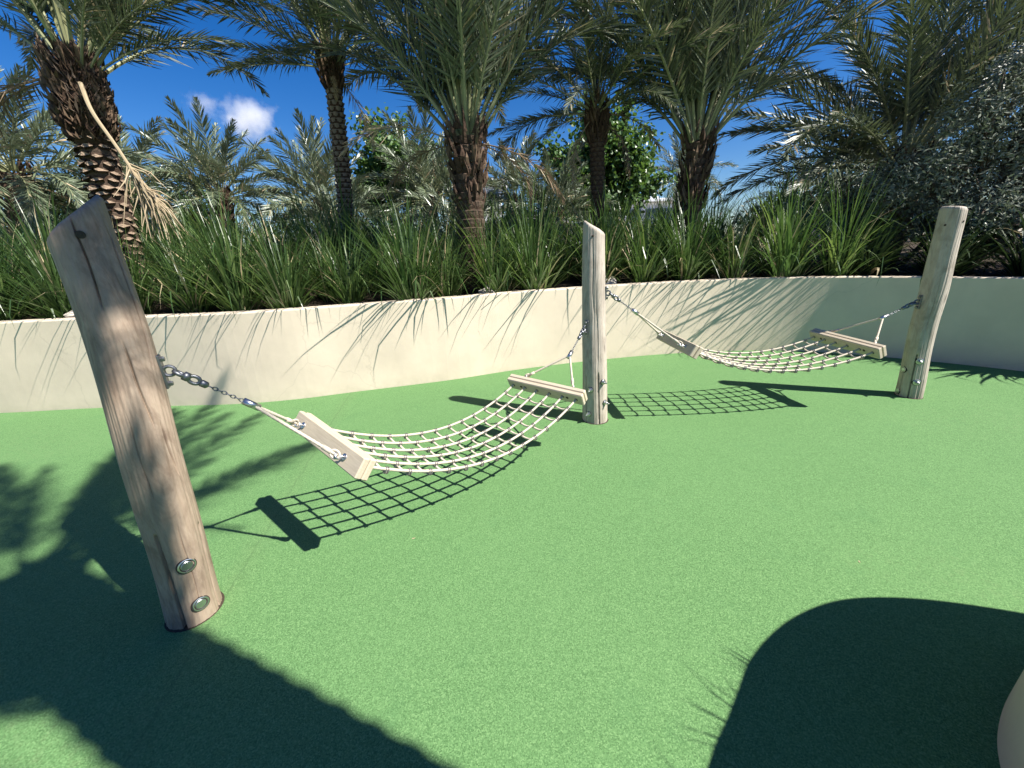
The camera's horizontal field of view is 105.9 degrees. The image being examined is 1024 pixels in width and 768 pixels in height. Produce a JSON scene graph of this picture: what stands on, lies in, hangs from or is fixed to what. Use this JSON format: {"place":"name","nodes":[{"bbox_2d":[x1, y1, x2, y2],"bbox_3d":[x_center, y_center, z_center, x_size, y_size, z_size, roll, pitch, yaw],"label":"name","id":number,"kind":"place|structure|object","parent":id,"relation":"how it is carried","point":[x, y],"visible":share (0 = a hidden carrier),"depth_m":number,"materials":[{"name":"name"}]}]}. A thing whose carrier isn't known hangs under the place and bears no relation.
{"place":"outdoors","nodes":[
{"label":"outdoors","id":0,"kind":"place"},
{"bbox_2d":[0,0,1022,244],"label":"sky","id":1,"kind":"structure","parent":0,"point":[139,93],"materials":[{"name":"blue"}]},
{"bbox_2d":[0,350,1023,767],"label":"rubber floor","id":2,"kind":"structure","parent":0,"point":[662,568],"depth_m":1.83,"materials":[{"name":"rubber"}]},
{"bbox_2d":[47,195,224,632],"bbox_3d":[-1.451,0.209,1.549,0.280,1.787,0.371,-2,20,0],"label":"hammock post","id":3,"kind":"object","parent":2,"relation":"on","point":[131,375],"visible":0.98,"depth_m":1.44,"materials":[{"name":"brown wood"}]},
{"bbox_2d":[171,328,587,480],"bbox_3d":[-0.322,0.036,2.415,2.579,0.853,0.672,-19,26,-39],"label":"rope hammock","id":4,"kind":"object","parent":3,"relation":"hanging from","point":[352,459],"visible":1,"depth_m":2.29,"materials":[{"name":"beige fabric"}]},
{"bbox_2d":[0,276,1023,412],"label":"retaining wall","id":5,"kind":"structure","parent":2,"relation":"on","point":[267,355],"depth_m":4.44,"materials":[{"name":"beige paint"}]},
{"bbox_2d":[582,221,610,424],"bbox_3d":[0.710,-0.454,3.256,0.256,1.723,0.286,-2,20,0],"label":"hammock post","id":6,"kind":"object","parent":2,"relation":"on","point":[594,351],"visible":0.98,"depth_m":3.19,"materials":[{"name":"brown wood"}]},
{"bbox_2d":[609,293,916,373],"bbox_3d":[2.191,-0.500,3.388,2.800,0.734,0.677,-4,20,-5],"label":"rope hammock","id":7,"kind":"object","parent":6,"relation":"hanging from","point":[874,349],"visible":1,"depth_m":3.42,"materials":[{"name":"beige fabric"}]},
{"bbox_2d":[894,206,967,398],"bbox_3d":[3.722,-0.645,3.438,0.337,1.722,0.208,-8,20,-15],"label":"hammock post","id":8,"kind":"object","parent":2,"relation":"on","point":[934,289],"visible":0.97,"depth_m":3.36,"materials":[{"name":"brown wood"}]},
{"bbox_2d":[997,670,1023,767],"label":"planter wall","id":9,"kind":"structure","parent":2,"relation":"on","point":[1010,740],"depth_m":1.14,"materials":[{"name":"beige paint"}]},
{"bbox_2d":[18,236,1019,319],"bbox_3d":[12.800,-4.548,12.691,55.674,0.280,40.297,2,20,11],"label":"planting bed","id":10,"kind":"object","parent":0,"point":[573,282],"visible":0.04,"depth_m":5.14,"materials":[{"name":"soil"}]},
{"bbox_2d":[0,198,45,259],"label":"grass clump","id":11,"kind":"object","parent":10,"relation":"on","point":[22,229],"visible":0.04,"depth_m":5.26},
{"bbox_2d":[0,222,51,320],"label":"grass clump","id":12,"kind":"object","parent":10,"relation":"on","point":[4,315],"visible":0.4,"depth_m":4.23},
{"bbox_2d":[0,197,54,310],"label":"grass clump","id":13,"kind":"object","parent":10,"relation":"on","point":[16,241],"visible":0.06,"depth_m":4.67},
{"bbox_2d":[0,185,75,262],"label":"grass clump","id":14,"kind":"object","parent":10,"relation":"on","point":[43,218],"visible":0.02,"depth_m":5.08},
{"bbox_2d":[1,190,83,253],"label":"grass clump","id":15,"kind":"object","parent":10,"relation":"on","point":[45,219],"visible":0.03,"depth_m":5.63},
{"bbox_2d":[0,179,129,305],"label":"grass clump","id":16,"kind":"object","parent":10,"relation":"on","point":[22,263],"visible":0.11,"depth_m":4.41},
{"bbox_2d":[63,310,74,317],"bbox_3d":[-4.661,-0.724,4.231,0.384,0.276,0.249,-2,20,0],"label":"rock","id":17,"kind":"object","parent":10,"relation":"on","point":[69,314],"visible":0.09,"depth_m":4.12,"materials":[{"name":"stone"}]},
{"bbox_2d":[0,189,141,328],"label":"grass clump","id":18,"kind":"object","parent":10,"relation":"on","point":[60,306],"visible":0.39,"depth_m":4.09,"materials":[{"name":"plant"}]},
{"bbox_2d":[0,61,153,244],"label":"palm tree","id":19,"kind":"object","parent":10,"relation":"on","point":[13,181],"visible":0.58,"depth_m":6.83,"materials":[{"name":"green plant"}]},
{"bbox_2d":[16,210,183,314],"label":"grass clump","id":20,"kind":"object","parent":10,"relation":"on","point":[143,299],"visible":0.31,"depth_m":4.24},
{"bbox_2d":[34,187,207,294],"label":"grass clump","id":21,"kind":"object","parent":10,"relation":"on","point":[140,226],"visible":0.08,"depth_m":5.16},
{"bbox_2d":[0,171,248,252],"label":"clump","id":22,"kind":"object","parent":10,"relation":"on","point":[60,212],"visible":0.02,"depth_m":8.31,"materials":[{"name":"green plant"}]},
{"bbox_2d":[25,110,236,228],"bbox_3d":[-9.595,-4.612,9.742,4.076,4.340,4.066,-2,20,0],"label":"palm tree","id":23,"kind":"object","parent":10,"relation":"on","point":[144,147],"visible":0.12,"depth_m":9.37,"materials":[{"name":"green plant"}]},
{"bbox_2d":[0,0,284,299],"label":"palm tree","id":24,"kind":"object","parent":10,"relation":"on","point":[82,106],"visible":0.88,"depth_m":4.25,"materials":[{"name":"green plant"}]},
{"bbox_2d":[124,217,197,303],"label":"grass clump","id":25,"kind":"object","parent":10,"relation":"on","point":[163,247],"visible":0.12,"depth_m":4.68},
{"bbox_2d":[120,209,252,322],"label":"grass clump","id":26,"kind":"object","parent":10,"relation":"on","point":[190,301],"visible":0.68,"depth_m":4.13,"materials":[{"name":"plant"}]},
{"bbox_2d":[132,165,249,275],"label":"grass clump","id":27,"kind":"object","parent":10,"relation":"on","point":[177,239],"visible":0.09,"depth_m":5.12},
{"bbox_2d":[155,179,252,237],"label":"palm tree","id":28,"kind":"object","parent":10,"relation":"on","point":[175,206],"visible":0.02,"depth_m":11.20,"materials":[{"name":"green plant"}]},
{"bbox_2d":[120,165,291,302],"bbox_3d":[-3.477,-1.706,4.593,2.155,1.522,2.032,-2,20,0],"label":"grass clump","id":29,"kind":"object","parent":10,"relation":"on","point":[205,242],"visible":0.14,"depth_m":4.30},
{"bbox_2d":[118,95,308,240],"bbox_3d":[-6.695,-4.195,8.868,3.359,3.907,3.340,6,21,22],"label":"palm tree","id":30,"kind":"object","parent":10,"relation":"on","point":[214,170],"visible":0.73,"depth_m":8.42,"materials":[{"name":"green plant"}]},
{"bbox_2d":[142,176,302,292],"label":"grass clump","id":31,"kind":"object","parent":10,"relation":"on","point":[225,209],"visible":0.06,"depth_m":4.98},
{"bbox_2d":[127,176,318,318],"bbox_3d":[-3.026,-1.427,4.118,2.062,1.434,2.037,-2,20,0],"label":"grass clump","id":32,"kind":"object","parent":10,"relation":"on","point":[237,285],"visible":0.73,"depth_m":4.06,"materials":[{"name":"plant"}]},
{"bbox_2d":[176,193,322,293],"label":"grass clump","id":33,"kind":"object","parent":10,"relation":"on","point":[268,239],"visible":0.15,"depth_m":4.61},
{"bbox_2d":[207,194,297,249],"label":"grass clump","id":34,"kind":"object","parent":10,"relation":"on","point":[253,222],"visible":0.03,"depth_m":5.72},
{"bbox_2d":[189,197,344,311],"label":"grass clump","id":35,"kind":"object","parent":10,"relation":"on","point":[280,293],"visible":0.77,"depth_m":4.07,"materials":[{"name":"plant"}]},
{"bbox_2d":[238,210,318,289],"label":"grass clump","id":36,"kind":"object","parent":10,"relation":"on","point":[281,223],"visible":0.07,"depth_m":5.14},
{"bbox_2d":[260,202,328,249],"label":"grass clump","id":37,"kind":"object","parent":10,"relation":"on","point":[295,223],"visible":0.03,"depth_m":5.69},
{"bbox_2d":[222,165,379,289],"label":"grass clump","id":38,"kind":"object","parent":10,"relation":"on","point":[302,223],"visible":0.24,"depth_m":5.10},
{"bbox_2d":[186,0,420,238],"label":"palm tree","id":39,"kind":"object","parent":10,"relation":"on","point":[330,72],"visible":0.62,"depth_m":5.30,"materials":[{"name":"green plant"}]},
{"bbox_2d":[233,107,404,242],"bbox_3d":[-4.806,-4.740,10.024,3.874,4.012,4.045,15,26,41],"label":"palm tree","id":40,"kind":"object","parent":10,"relation":"on","point":[321,169],"visible":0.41,"depth_m":9.22,"materials":[{"name":"green plant"}]},
{"bbox_2d":[276,207,382,301],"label":"grass clump","id":41,"kind":"object","parent":10,"relation":"on","point":[320,277],"visible":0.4,"depth_m":4.64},
{"bbox_2d":[268,205,396,303],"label":"grass clump","id":42,"kind":"object","parent":10,"relation":"on","point":[355,293],"visible":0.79,"depth_m":4.38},
{"bbox_2d":[258,163,415,284],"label":"grass clump","id":43,"kind":"object","parent":10,"relation":"on","point":[348,232],"visible":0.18,"depth_m":5.21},
{"bbox_2d":[282,165,403,243],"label":"palm tree","id":44,"kind":"object","parent":10,"relation":"on","point":[315,190],"visible":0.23,"depth_m":8.09,"materials":[{"name":"green plant"}]},
{"bbox_2d":[323,193,394,273],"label":"grass clump","id":45,"kind":"object","parent":10,"relation":"on","point":[368,226],"visible":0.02,"depth_m":5.80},
{"bbox_2d":[331,206,423,293],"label":"grass clump","id":46,"kind":"object","parent":10,"relation":"on","point":[378,261],"visible":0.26,"depth_m":4.94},
{"bbox_2d":[333,189,426,274],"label":"grass clump","id":47,"kind":"object","parent":10,"relation":"on","point":[383,223],"visible":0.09,"depth_m":5.53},
{"bbox_2d":[321,168,476,311],"bbox_3d":[-1.159,-1.612,4.357,2.043,1.485,2.007,-9,21,-19],"label":"grass clump","id":48,"kind":"object","parent":10,"relation":"on","point":[404,288],"visible":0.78,"depth_m":4.28,"materials":[{"name":"plant"}]},
{"bbox_2d":[346,102,452,227],"bbox_3d":[-3.274,-5.848,11.747,3.461,4.481,2.555,-2,20,0],"label":"broadleaf tree","id":49,"kind":"object","parent":10,"relation":"on","point":[366,163],"visible":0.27,"depth_m":11.05,"materials":[{"name":"green plant"}]},
{"bbox_2d":[381,208,441,250],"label":"grass clump","id":50,"kind":"object","parent":10,"relation":"on","point":[416,221],"visible":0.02,"depth_m":6.10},
{"bbox_2d":[365,185,458,258],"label":"grass clump","id":51,"kind":"object","parent":10,"relation":"on","point":[413,228],"visible":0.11,"depth_m":5.44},
{"bbox_2d":[372,200,468,291],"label":"grass clump","id":52,"kind":"object","parent":10,"relation":"on","point":[427,255],"visible":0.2,"depth_m":4.74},
{"bbox_2d":[354,104,505,243],"bbox_3d":[-2.157,-4.803,10.022,3.700,3.921,3.701,15,26,39],"label":"palm tree","id":53,"kind":"object","parent":10,"relation":"on","point":[439,157],"visible":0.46,"depth_m":9.32,"materials":[{"name":"green plant"}]},
{"bbox_2d":[393,207,508,296],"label":"grass clump","id":54,"kind":"object","parent":10,"relation":"on","point":[451,287],"visible":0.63,"depth_m":4.56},
{"bbox_2d":[398,184,507,282],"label":"grass clump","id":55,"kind":"object","parent":10,"relation":"on","point":[454,238],"visible":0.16,"depth_m":5.55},
{"bbox_2d":[272,0,647,293],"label":"palm tree","id":56,"kind":"object","parent":10,"relation":"on","point":[466,71],"visible":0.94,"depth_m":4.36,"materials":[{"name":"green plant"}]},
{"bbox_2d":[395,169,534,250],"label":"palm tree","id":57,"kind":"object","parent":10,"relation":"on","point":[453,204],"visible":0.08,"depth_m":7.50,"materials":[{"name":"green plant"}]},
{"bbox_2d":[479,284,500,293],"bbox_3d":[-0.265,-1.153,4.909,0.330,0.244,0.241,-14,22,-29],"label":"rock","id":58,"kind":"object","parent":10,"relation":"on","point":[482,291],"visible":0.15,"depth_m":4.80,"materials":[{"name":"stone"}]},
{"bbox_2d":[438,188,559,292],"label":"grass clump","id":59,"kind":"object","parent":10,"relation":"on","point":[495,279],"visible":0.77,"depth_m":4.67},
{"bbox_2d":[444,175,559,274],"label":"grass clump","id":60,"kind":"object","parent":10,"relation":"on","point":[507,218],"visible":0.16,"depth_m":5.93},
{"bbox_2d":[454,189,566,286],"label":"grass clump","id":61,"kind":"object","parent":10,"relation":"on","point":[503,240],"visible":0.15,"depth_m":5.20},
{"bbox_2d":[483,129,574,233],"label":"palm tree","id":62,"kind":"object","parent":10,"relation":"on","point":[508,168],"visible":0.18,"depth_m":10.40,"materials":[{"name":"green plant"}]},
{"bbox_2d":[495,187,565,247],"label":"grass clump","id":63,"kind":"object","parent":10,"relation":"on","point":[531,218],"visible":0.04,"depth_m":6.41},
{"bbox_2d":[453,156,612,297],"bbox_3d":[0.302,-1.929,4.897,2.426,1.624,2.244,-2,20,0],"label":"grass clump","id":64,"kind":"object","parent":10,"relation":"on","point":[538,277],"visible":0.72,"depth_m":4.80,"materials":[{"name":"plant"}]},
{"bbox_2d":[488,165,581,272],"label":"grass clump","id":65,"kind":"object","parent":10,"relation":"on","point":[546,211],"visible":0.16,"depth_m":5.93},
{"bbox_2d":[488,140,619,245],"bbox_3d":[0.822,-3.840,8.601,2.980,2.820,2.844,-2,20,0],"label":"palm tree","id":66,"kind":"object","parent":10,"relation":"on","point":[577,195],"visible":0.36,"depth_m":8.21,"materials":[{"name":"green plant"}]},
{"bbox_2d":[547,192,590,265],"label":"grass clump","id":67,"kind":"object","parent":10,"relation":"on","point":[568,225],"visible":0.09,"depth_m":6.90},
{"bbox_2d":[535,203,614,280],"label":"grass clump","id":68,"kind":"object","parent":10,"relation":"on","point":[566,269],"visible":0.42,"depth_m":5.62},
{"bbox_2d":[547,189,615,272],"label":"grass clump","id":69,"kind":"object","parent":10,"relation":"on","point":[575,235],"visible":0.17,"depth_m":6.20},
{"bbox_2d":[532,84,677,224],"bbox_3d":[2.590,-5.682,10.729,4.039,4.399,2.434,-2,20,0],"label":"broadleaf tree","id":70,"kind":"object","parent":10,"relation":"on","point":[616,171],"visible":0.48,"depth_m":10.21,"materials":[{"name":"green plant"}]},
{"bbox_2d":[541,183,680,282],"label":"grass clump","id":71,"kind":"object","parent":10,"relation":"on","point":[609,271],"visible":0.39,"depth_m":5.10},
{"bbox_2d":[605,276,616,284],"bbox_3d":[1.253,-1.368,5.311,0.398,0.256,0.241,-2,20,0],"label":"rock","id":72,"kind":"object","parent":10,"relation":"on","point":[612,281],"visible":0.12,"depth_m":5.24,"materials":[{"name":"stone"}]},
{"bbox_2d":[487,0,744,229],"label":"palm tree","id":73,"kind":"object","parent":10,"relation":"on","point":[597,114],"visible":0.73,"depth_m":5.24,"materials":[{"name":"green plant"}]},
{"bbox_2d":[580,184,660,232],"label":"grass clump","id":74,"kind":"object","parent":10,"relation":"on","point":[624,210],"visible":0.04,"depth_m":7.03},
{"bbox_2d":[555,173,689,280],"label":"grass clump","id":75,"kind":"object","parent":10,"relation":"on","point":[614,238],"visible":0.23,"depth_m":5.46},
{"bbox_2d":[609,185,660,268],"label":"grass clump","id":76,"kind":"object","parent":10,"relation":"on","point":[631,224],"visible":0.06,"depth_m":6.25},
{"bbox_2d":[607,175,722,282],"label":"grass clump","id":77,"kind":"object","parent":10,"relation":"on","point":[640,273],"visible":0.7,"depth_m":5.17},
{"bbox_2d":[629,185,713,237],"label":"grass clump","id":78,"kind":"object","parent":10,"relation":"on","point":[660,210],"visible":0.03,"depth_m":6.27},
{"bbox_2d":[626,172,726,275],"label":"grass clump","id":79,"kind":"object","parent":10,"relation":"on","point":[665,250],"visible":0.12,"depth_m":5.68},
{"bbox_2d":[643,131,738,229],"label":"palm tree","id":80,"kind":"object","parent":10,"relation":"on","point":[673,162],"visible":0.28,"depth_m":12.26,"materials":[{"name":"green plant"}]},
{"bbox_2d":[620,160,779,280],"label":"grass clump","id":81,"kind":"object","parent":10,"relation":"on","point":[687,254],"visible":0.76,"depth_m":5.19,"materials":[{"name":"plant"}]},
{"bbox_2d":[658,177,744,230],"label":"grass clump","id":82,"kind":"object","parent":10,"relation":"on","point":[705,209],"visible":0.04,"depth_m":6.92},
{"bbox_2d":[665,188,756,247],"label":"grass clump","id":83,"kind":"object","parent":10,"relation":"on","point":[725,217],"visible":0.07,"depth_m":6.19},
{"bbox_2d":[678,181,755,273],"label":"grass clump","id":84,"kind":"object","parent":10,"relation":"on","point":[713,242],"visible":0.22,"depth_m":5.80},
{"bbox_2d":[520,0,985,247],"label":"palm tree","id":85,"kind":"object","parent":10,"relation":"on","point":[720,69],"visible":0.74,"depth_m":4.81,"materials":[{"name":"green plant"}]},
{"bbox_2d":[692,181,824,278],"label":"grass clump","id":86,"kind":"object","parent":10,"relation":"on","point":[733,270],"visible":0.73,"depth_m":5.25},
{"bbox_2d":[723,174,813,234],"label":"grass clump","id":87,"kind":"object","parent":10,"relation":"on","point":[764,204],"visible":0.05,"depth_m":6.76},
{"bbox_2d":[716,156,851,259],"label":"grass clump","id":88,"kind":"object","parent":10,"relation":"on","point":[778,200],"visible":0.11,"depth_m":6.04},
{"bbox_2d":[720,158,868,271],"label":"grass clump","id":89,"kind":"object","parent":10,"relation":"on","point":[764,240],"visible":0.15,"depth_m":5.64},
{"bbox_2d":[743,141,853,213],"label":"palm tree","id":90,"kind":"object","parent":10,"relation":"on","point":[797,176],"visible":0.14,"depth_m":11.66,"materials":[{"name":"green plant"}]},
{"bbox_2d":[735,150,903,276],"bbox_3d":[3.761,-2.189,5.033,2.266,1.701,2.334,4,21,18],"label":"grass clump","id":91,"kind":"object","parent":10,"relation":"on","point":[788,263],"visible":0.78,"depth_m":5.00,"materials":[{"name":"plant"}]},
{"bbox_2d":[726,142,961,245],"bbox_3d":[9.133,-5.050,10.697,6.010,2.752,2.644,-2,20,0],"label":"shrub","id":92,"kind":"object","parent":10,"relation":"on","point":[812,202],"visible":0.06,"depth_m":10.46,"materials":[{"name":"green plant"}]},
{"bbox_2d":[801,153,927,256],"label":"grass clump","id":93,"kind":"object","parent":10,"relation":"on","point":[816,212],"visible":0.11,"depth_m":5.75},
{"bbox_2d":[807,164,922,252],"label":"grass clump","id":94,"kind":"object","parent":10,"relation":"on","point":[905,227],"visible":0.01,"depth_m":5.97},
{"bbox_2d":[710,0,1023,255],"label":"palm tree","id":95,"kind":"object","parent":10,"relation":"on","point":[914,105],"visible":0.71,"depth_m":5.33,"materials":[{"name":"green plant"}]},
{"bbox_2d":[768,152,969,282],"bbox_3d":[4.377,-2.098,5.040,2.340,1.509,1.880,-2,20,0],"label":"grass clump","id":96,"kind":"object","parent":10,"relation":"on","point":[833,269],"visible":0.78,"depth_m":4.90,"materials":[{"name":"plant"}]},
{"bbox_2d":[814,182,931,260],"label":"grass clump","id":97,"kind":"object","parent":10,"relation":"on","point":[871,230],"visible":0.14,"depth_m":5.15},
{"bbox_2d":[837,213,926,276],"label":"strap leaf plant","id":98,"kind":"object","parent":10,"relation":"on","point":[884,248],"visible":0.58,"depth_m":4.91,"materials":[{"name":"green plant"}]},
{"bbox_2d":[821,131,961,212],"bbox_3d":[8.951,-4.436,9.200,2.171,2.899,2.424,-20,26,-40],"label":"palm tree","id":99,"kind":"object","parent":10,"relation":"on","point":[870,173],"visible":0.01,"depth_m":9.32,"materials":[{"name":"green plant"}]},
{"bbox_2d":[802,141,1015,265],"bbox_3d":[5.514,-2.429,5.441,2.553,1.739,1.442,-2,20,0],"label":"silver shrub","id":100,"kind":"object","parent":10,"relation":"on","point":[844,182],"visible":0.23,"depth_m":5.41,"materials":[{"name":"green plant"}]},
{"bbox_2d":[823,0,1023,250],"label":"palm tree","id":101,"kind":"object","parent":10,"relation":"on","point":[995,79],"visible":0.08,"depth_m":4.99,"materials":[{"name":"green plant"}]},
{"bbox_2d":[832,27,1023,264],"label":"silver shrub","id":102,"kind":"object","parent":10,"relation":"on","point":[1011,157],"visible":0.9,"depth_m":4.62,"materials":[{"name":"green plant"}]},
{"bbox_2d":[906,203,969,241],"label":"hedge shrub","id":103,"kind":"object","parent":10,"relation":"on","point":[918,240],"visible":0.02,"depth_m":11.09,"materials":[{"name":"green plant"}]},
{"bbox_2d":[895,216,1015,286],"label":"strap leaf plant","id":104,"kind":"object","parent":10,"relation":"on","point":[961,263],"visible":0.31,"depth_m":4.46,"materials":[{"name":"green plant"}]},
{"bbox_2d":[892,202,1021,273],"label":"strap leaf plant","id":105,"kind":"object","parent":10,"relation":"on","point":[968,260],"visible":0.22,"depth_m":4.63,"materials":[{"name":"green plant"}]},
{"bbox_2d":[904,200,1023,270],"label":"dark shrub","id":106,"kind":"object","parent":10,"relation":"on","point":[992,244],"visible":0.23,"depth_m":4.61,"materials":[{"name":"green plant"}]},
{"bbox_2d":[966,204,1023,276],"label":"strap leaf plant","id":107,"kind":"object","parent":10,"relation":"on","point":[1015,267],"visible":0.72,"depth_m":4.31,"materials":[{"name":"green plant"}]},
{"bbox_2d":[976,192,1022,270],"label":"strap leaf plant","id":108,"kind":"object","parent":10,"relation":"on","point":[999,252],"visible":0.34,"depth_m":4.47,"materials":[{"name":"green plant"}]},
{"label":"ground","id":109,"kind":"structure","parent":0,"visible":0},
{"bbox_2d":[483,179,506,220],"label":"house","id":110,"kind":"structure","parent":109,"relation":"on","point":[489,190],"depth_m":39.14,"materials":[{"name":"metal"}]},
{"bbox_2d":[619,196,673,227],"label":"house","id":111,"kind":"structure","parent":109,"relation":"on","point":[653,201],"depth_m":39.43,"materials":[{"name":"metal"}]},
{"bbox_2d":[645,209,656,223],"bbox_3d":[14.289,-17.182,39.702,1.200,1.500,0.170,-2,20,0],"label":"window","id":112,"kind":"structure","parent":111,"relation":"in","point":[647,209],"depth_m":39.56,"materials":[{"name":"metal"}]}
]}

